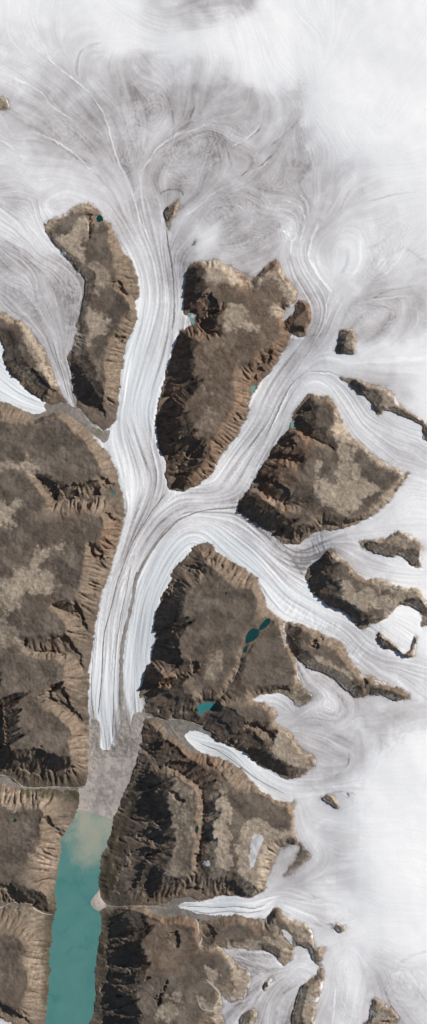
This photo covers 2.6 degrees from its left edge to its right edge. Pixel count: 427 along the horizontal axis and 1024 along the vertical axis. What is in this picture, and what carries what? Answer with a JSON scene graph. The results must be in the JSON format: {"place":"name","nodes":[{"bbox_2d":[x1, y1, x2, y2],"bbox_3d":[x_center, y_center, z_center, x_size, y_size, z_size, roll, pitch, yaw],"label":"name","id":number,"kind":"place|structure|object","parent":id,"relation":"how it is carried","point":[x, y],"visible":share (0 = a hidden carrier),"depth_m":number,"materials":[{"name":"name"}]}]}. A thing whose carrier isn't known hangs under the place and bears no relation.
{"place":"outdoors","nodes":[
{"label":"outdoors","id":0,"kind":"place"},
{"bbox_2d":[0,312,66,404],"bbox_3d":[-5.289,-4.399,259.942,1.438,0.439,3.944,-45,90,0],"label":"hills","id":1,"kind":"structure","parent":0,"point":[26,361],"depth_m":259.83,"materials":[{"name":"brown stone"}]},
{"bbox_2d":[0,774,78,791],"bbox_3d":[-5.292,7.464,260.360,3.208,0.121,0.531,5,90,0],"label":"valley floor","id":2,"kind":"structure","parent":0,"point":[6,780],"depth_m":260.32,"materials":[{"name":"grey gravel"}]},
{"bbox_2d":[0,775,82,788],"bbox_3d":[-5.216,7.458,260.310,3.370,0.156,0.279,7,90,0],"label":"meltwater stream","id":3,"kind":"structure","parent":2,"relation":"on","point":[40,787],"depth_m":260.34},
{"bbox_2d":[0,783,79,1023],"bbox_3d":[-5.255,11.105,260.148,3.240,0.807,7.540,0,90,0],"label":"hills","id":4,"kind":"structure","parent":0,"point":[30,842],"depth_m":260.00,"materials":[{"name":"brown stone"}]},
{"bbox_2d":[0,901,50,914],"bbox_3d":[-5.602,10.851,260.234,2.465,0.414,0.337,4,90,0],"label":"meltwater stream","id":5,"kind":"structure","parent":4,"relation":"on","point":[25,901],"depth_m":260.19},
{"bbox_2d":[0,401,109,442],"bbox_3d":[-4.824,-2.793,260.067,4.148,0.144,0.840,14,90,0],"label":"valley floor","id":6,"kind":"structure","parent":0,"point":[74,413],"depth_m":260.08,"materials":[{"name":"gravel"}]},
{"bbox_2d":[94,428,100,435],"bbox_3d":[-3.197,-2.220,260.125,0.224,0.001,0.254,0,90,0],"label":"meltwater pool","id":7,"kind":"structure","parent":6,"relation":"on","point":[97,432],"depth_m":260.12,"materials":[{"name":"beige liquid"}]},
{"bbox_2d":[0,402,125,788],"bbox_3d":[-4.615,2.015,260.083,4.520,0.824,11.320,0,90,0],"label":"hills","id":8,"kind":"structure","parent":0,"point":[62,513],"depth_m":259.75,"materials":[{"name":"brown stone"}]},
{"bbox_2d":[45,810,112,1023],"bbox_3d":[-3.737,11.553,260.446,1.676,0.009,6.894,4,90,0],"label":"lake water","id":9,"kind":"structure","parent":0,"point":[76,933],"depth_m":260.45,"materials":[{"name":"teal liquid"}]},
{"bbox_2d":[44,202,139,429],"bbox_3d":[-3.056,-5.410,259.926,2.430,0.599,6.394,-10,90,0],"label":"hills","id":10,"kind":"structure","parent":0,"point":[89,245],"depth_m":259.71,"materials":[{"name":"brown stone"}]},
{"bbox_2d":[50,240,65,255],"bbox_3d":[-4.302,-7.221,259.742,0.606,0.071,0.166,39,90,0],"label":"snow patch","id":11,"kind":"object","parent":10,"relation":"on","point":[61,253],"visible":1,"depth_m":259.75,"materials":[{"name":"white snow"}]},
{"bbox_2d":[96,215,102,221],"bbox_3d":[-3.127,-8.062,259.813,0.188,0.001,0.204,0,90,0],"label":"meltwater pool","id":12,"kind":"structure","parent":10,"relation":"on","point":[99,218],"depth_m":259.81,"materials":[{"name":"teal liquid"}]},
{"bbox_2d":[90,890,105,910],"bbox_3d":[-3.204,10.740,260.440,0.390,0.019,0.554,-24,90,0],"label":"river delta","id":13,"kind":"object","parent":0,"point":[97,902],"visible":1,"depth_m":260.44,"materials":[{"name":"beige sand"}]},
{"bbox_2d":[77,752,137,819],"bbox_3d":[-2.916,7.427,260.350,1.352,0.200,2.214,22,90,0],"label":"outwash plain","id":14,"kind":"structure","parent":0,"point":[101,791],"depth_m":260.38,"materials":[{"name":"grey gravel"}]},
{"bbox_2d":[142,709,212,753],"bbox_3d":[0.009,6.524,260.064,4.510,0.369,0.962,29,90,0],"label":"valley floor","id":15,"kind":"structure","parent":0,"point":[181,728],"depth_m":260.16,"materials":[{"name":"grey gravel"}]},
{"bbox_2d":[140,713,216,734],"bbox_3d":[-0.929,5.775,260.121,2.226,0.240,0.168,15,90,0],"label":"meltwater stream","id":16,"kind":"structure","parent":15,"relation":"on","point":[177,719],"depth_m":260.18,"materials":[{"name":"grey liquid"}]},
{"bbox_2d":[106,896,265,922],"bbox_3d":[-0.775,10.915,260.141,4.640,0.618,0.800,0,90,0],"label":"valley floor","id":17,"kind":"structure","parent":0,"point":[173,904],"depth_m":260.15,"materials":[{"name":"grey gravel"}]},
{"bbox_2d":[110,906,174,910],"bbox_3d":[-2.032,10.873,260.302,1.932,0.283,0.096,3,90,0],"label":"meltwater stream","id":18,"kind":"structure","parent":17,"relation":"on","point":[139,906],"depth_m":260.23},
{"bbox_2d":[98,717,309,908],"bbox_3d":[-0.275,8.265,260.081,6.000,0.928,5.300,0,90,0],"label":"hills","id":19,"kind":"structure","parent":0,"point":[158,850],"depth_m":259.84,"materials":[{"name":"brown stone"}]},
{"bbox_2d":[203,860,209,865],"bbox_3d":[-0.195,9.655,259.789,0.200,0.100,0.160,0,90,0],"label":"snow patch","id":20,"kind":"object","parent":19,"relation":"on","point":[206,863],"visible":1,"depth_m":259.77,"materials":[{"name":"white snow"}]},
{"bbox_2d":[249,834,263,867],"bbox_3d":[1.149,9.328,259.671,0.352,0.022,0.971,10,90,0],"label":"ice patch","id":21,"kind":"object","parent":19,"relation":"on","point":[256,843],"visible":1,"depth_m":259.67,"materials":[{"name":"white ice"}]},
{"bbox_2d":[89,907,325,1023],"bbox_3d":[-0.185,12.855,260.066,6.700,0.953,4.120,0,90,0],"label":"hills","id":22,"kind":"structure","parent":0,"point":[151,968],"depth_m":259.77,"materials":[{"name":"brown stone"}]},
{"bbox_2d":[193,918,202,946],"bbox_3d":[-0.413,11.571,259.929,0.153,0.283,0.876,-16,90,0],"label":"meltwater stream","id":23,"kind":"structure","parent":22,"relation":"on","point":[199,933],"depth_m":259.93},
{"bbox_2d":[281,930,294,945],"bbox_3d":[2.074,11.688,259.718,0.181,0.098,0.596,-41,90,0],"label":"ice patch","id":24,"kind":"object","parent":22,"relation":"on","point":[287,935],"visible":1,"depth_m":259.68,"materials":[{"name":"white ice"}]},
{"bbox_2d":[197,979,219,1011],"bbox_3d":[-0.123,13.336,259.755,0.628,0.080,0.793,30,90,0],"label":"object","id":25,"kind":"structure","parent":0,"point":[212,985],"depth_m":259.73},
{"bbox_2d":[0,0,426,1023],"bbox_3d":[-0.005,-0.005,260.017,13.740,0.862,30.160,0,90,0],"label":"ice sheet","id":26,"kind":"object","parent":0,"point":[254,136],"visible":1,"depth_m":259.73,"materials":[{"name":"white ice"}]},
{"bbox_2d":[0,97,8,109],"bbox_3d":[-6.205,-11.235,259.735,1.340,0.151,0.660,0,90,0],"label":"nunatak","id":27,"kind":"structure","parent":26,"relation":"on","point":[4,104],"depth_m":259.68,"materials":[{"name":"beige stone"}]},
{"bbox_2d":[0,341,46,413],"bbox_3d":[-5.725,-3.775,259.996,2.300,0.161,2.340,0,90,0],"label":"outlet glacier","id":28,"kind":"object","parent":26,"relation":"on","point":[13,392],"visible":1,"depth_m":260.01,"materials":[{"name":"white ice"}]},
{"bbox_2d":[0,181,84,406],"bbox_3d":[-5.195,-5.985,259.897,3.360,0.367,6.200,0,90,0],"label":"outlet glacier","id":29,"kind":"object","parent":26,"relation":"on","point":[42,282],"visible":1,"depth_m":259.78,"materials":[{"name":"white ice"}]},
{"bbox_2d":[164,200,178,227],"bbox_3d":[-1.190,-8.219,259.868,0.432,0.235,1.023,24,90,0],"label":"nunatak","id":30,"kind":"structure","parent":26,"relation":"on","point":[170,211],"depth_m":259.84,"materials":[{"name":"brown stone"}]},
{"bbox_2d":[87,195,426,770],"bbox_3d":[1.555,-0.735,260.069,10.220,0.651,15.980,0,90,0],"label":"branching glacier","id":31,"kind":"object","parent":26,"relation":"on","point":[164,530],"visible":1,"depth_m":260.05,"materials":[{"name":"white ice"}]},
{"bbox_2d":[188,313,194,324],"bbox_3d":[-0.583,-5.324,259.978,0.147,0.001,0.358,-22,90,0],"label":"meltwater pool","id":32,"kind":"structure","parent":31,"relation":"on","point":[191,319],"depth_m":259.98,"materials":[{"name":"green liquid"}]},
{"bbox_2d":[179,888,357,925],"bbox_3d":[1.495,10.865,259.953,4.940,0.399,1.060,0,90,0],"label":"valley glacier","id":33,"kind":"object","parent":26,"relation":"on","point":[299,905],"visible":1,"depth_m":259.84,"materials":[{"name":"white ice"}]},
{"bbox_2d":[220,946,319,1023],"bbox_3d":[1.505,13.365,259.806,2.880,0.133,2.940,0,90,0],"label":"outlet glacier","id":34,"kind":"object","parent":26,"relation":"on","point":[273,1003],"visible":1,"depth_m":259.77,"materials":[{"name":"white ice"}]},
{"bbox_2d":[239,1009,256,1023],"bbox_3d":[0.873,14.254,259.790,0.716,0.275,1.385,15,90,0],"label":"nunatak","id":35,"kind":"structure","parent":34,"relation":"on","point":[248,1017],"depth_m":259.71,"materials":[{"name":"brown stone"}]},
{"bbox_2d":[263,978,272,990],"bbox_3d":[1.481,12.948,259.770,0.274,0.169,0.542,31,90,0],"label":"nunatak","id":36,"kind":"structure","parent":34,"relation":"on","point":[266,984],"depth_m":259.74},
{"bbox_2d":[185,731,363,801],"bbox_3d":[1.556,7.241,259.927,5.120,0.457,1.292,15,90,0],"label":"valley glacier","id":37,"kind":"object","parent":26,"relation":"on","point":[275,786],"visible":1,"depth_m":259.91,"materials":[{"name":"white ice"}]},
{"bbox_2d":[254,656,367,749],"bbox_3d":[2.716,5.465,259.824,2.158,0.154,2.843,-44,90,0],"label":"outlet glacier","id":38,"kind":"object","parent":26,"relation":"on","point":[332,716],"visible":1,"depth_m":259.80,"materials":[{"name":"white ice"}]},
{"bbox_2d":[321,794,338,808],"bbox_3d":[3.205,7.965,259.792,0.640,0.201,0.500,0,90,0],"label":"nunatak","id":39,"kind":"structure","parent":26,"relation":"on","point":[329,799],"depth_m":259.74,"materials":[{"name":"brown stone"}]},
{"bbox_2d":[333,923,344,932],"bbox_3d":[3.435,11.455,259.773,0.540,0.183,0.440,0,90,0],"label":"nunatak","id":40,"kind":"structure","parent":26,"relation":"on","point":[338,928],"depth_m":259.73,"materials":[{"name":"brown stone"}]},
{"bbox_2d":[334,329,355,353],"bbox_3d":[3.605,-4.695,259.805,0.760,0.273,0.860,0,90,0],"label":"nunatak","id":41,"kind":"structure","parent":26,"relation":"on","point":[346,342],"depth_m":259.72,"materials":[{"name":"brown stone"}]},
{"bbox_2d":[363,998,398,1023],"bbox_3d":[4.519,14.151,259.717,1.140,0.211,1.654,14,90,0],"label":"nunatak","id":42,"kind":"structure","parent":26,"relation":"on","point":[380,1012],"depth_m":259.63,"materials":[{"name":"brown stone"}]},
{"bbox_2d":[339,377,426,440],"bbox_3d":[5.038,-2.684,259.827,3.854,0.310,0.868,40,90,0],"label":"nunatak","id":43,"kind":"structure","parent":26,"relation":"on","point":[380,399],"depth_m":259.73,"materials":[{"name":"brown stone"}]},
{"bbox_2d":[359,530,422,567],"bbox_3d":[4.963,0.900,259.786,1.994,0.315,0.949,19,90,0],"label":"nunatak","id":44,"kind":"structure","parent":26,"relation":"on","point":[409,548],"depth_m":259.70,"materials":[{"name":"brown stone"}]},
{"bbox_2d":[375,632,417,657],"bbox_3d":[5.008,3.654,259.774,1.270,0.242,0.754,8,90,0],"label":"nunatak","id":45,"kind":"structure","parent":26,"relation":"on","point":[382,641],"depth_m":259.74,"materials":[{"name":"brown stone"}]},
{"bbox_2d":[380,604,421,649],"bbox_3d":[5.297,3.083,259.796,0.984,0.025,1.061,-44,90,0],"label":"cirque glacier","id":46,"kind":"object","parent":26,"relation":"on","point":[405,620],"visible":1,"depth_m":259.79,"materials":[{"name":"white ice"}]},
{"bbox_2d":[155,259,296,491],"bbox_3d":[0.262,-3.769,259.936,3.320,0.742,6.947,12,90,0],"label":"hills","id":47,"kind":"structure","parent":0,"point":[231,344],"depth_m":259.69,"materials":[{"name":"brown stone"}]},
{"bbox_2d":[250,385,255,392],"bbox_3d":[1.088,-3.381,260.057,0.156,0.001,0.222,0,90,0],"label":"meltwater pool","id":48,"kind":"structure","parent":47,"relation":"on","point":[252,388],"depth_m":260.06,"materials":[{"name":"green liquid"}]},
{"bbox_2d":[283,303,296,320],"bbox_3d":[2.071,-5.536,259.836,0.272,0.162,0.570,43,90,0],"label":"ice patch","id":49,"kind":"object","parent":47,"relation":"on","point":[290,309],"visible":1,"depth_m":259.88,"materials":[{"name":"white ice"}]},
{"bbox_2d":[283,300,310,336],"bbox_3d":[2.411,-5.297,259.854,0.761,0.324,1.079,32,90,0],"label":"rock outcrop","id":50,"kind":"object","parent":47,"relation":"on","point":[297,322],"visible":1,"depth_m":259.79,"materials":[{"name":"brown stone"}]},
{"bbox_2d":[139,542,315,779],"bbox_3d":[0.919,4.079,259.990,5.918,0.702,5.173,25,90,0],"label":"hills","id":51,"kind":"structure","parent":0,"point":[204,624],"depth_m":259.77,"materials":[{"name":"brown stone"}]},
{"bbox_2d":[197,702,216,714],"bbox_3d":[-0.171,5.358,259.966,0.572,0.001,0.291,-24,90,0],"label":"meltwater pool","id":52,"kind":"structure","parent":51,"relation":"in","point":[202,707],"depth_m":259.97,"materials":[{"name":"teal liquid"}]},
{"bbox_2d":[219,653,244,697],"bbox_3d":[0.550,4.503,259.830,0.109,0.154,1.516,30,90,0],"label":"meltwater stream","id":53,"kind":"structure","parent":51,"relation":"on","point":[234,676],"depth_m":259.82,"materials":[{"name":"grey liquid"}]},
{"bbox_2d":[246,618,269,642],"bbox_3d":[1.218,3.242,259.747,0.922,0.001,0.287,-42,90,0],"label":"meltwater pool","id":54,"kind":"structure","parent":51,"relation":"in","point":[252,634],"depth_m":259.75,"materials":[{"name":"teal liquid"}]},
{"bbox_2d":[237,394,409,544],"bbox_3d":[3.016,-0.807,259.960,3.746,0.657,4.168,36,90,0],"label":"hills","id":55,"kind":"structure","parent":0,"point":[321,469],"depth_m":259.71,"materials":[{"name":"brown stone"}]},
{"bbox_2d":[290,422,295,427],"bbox_3d":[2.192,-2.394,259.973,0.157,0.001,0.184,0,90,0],"label":"meltwater pool","id":56,"kind":"structure","parent":55,"relation":"on","point":[293,425],"depth_m":259.97,"materials":[{"name":"green liquid"}]},
{"bbox_2d":[284,622,409,700],"bbox_3d":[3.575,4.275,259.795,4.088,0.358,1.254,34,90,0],"label":"hills","id":57,"kind":"structure","parent":0,"point":[316,650],"depth_m":259.70,"materials":[{"name":"brown stone"}]},
{"bbox_2d":[305,550,426,629],"bbox_3d":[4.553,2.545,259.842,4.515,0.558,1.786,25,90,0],"label":"hills","id":58,"kind":"structure","parent":0,"point":[333,579],"depth_m":259.64,"materials":[{"name":"brown stone"}]}
]}

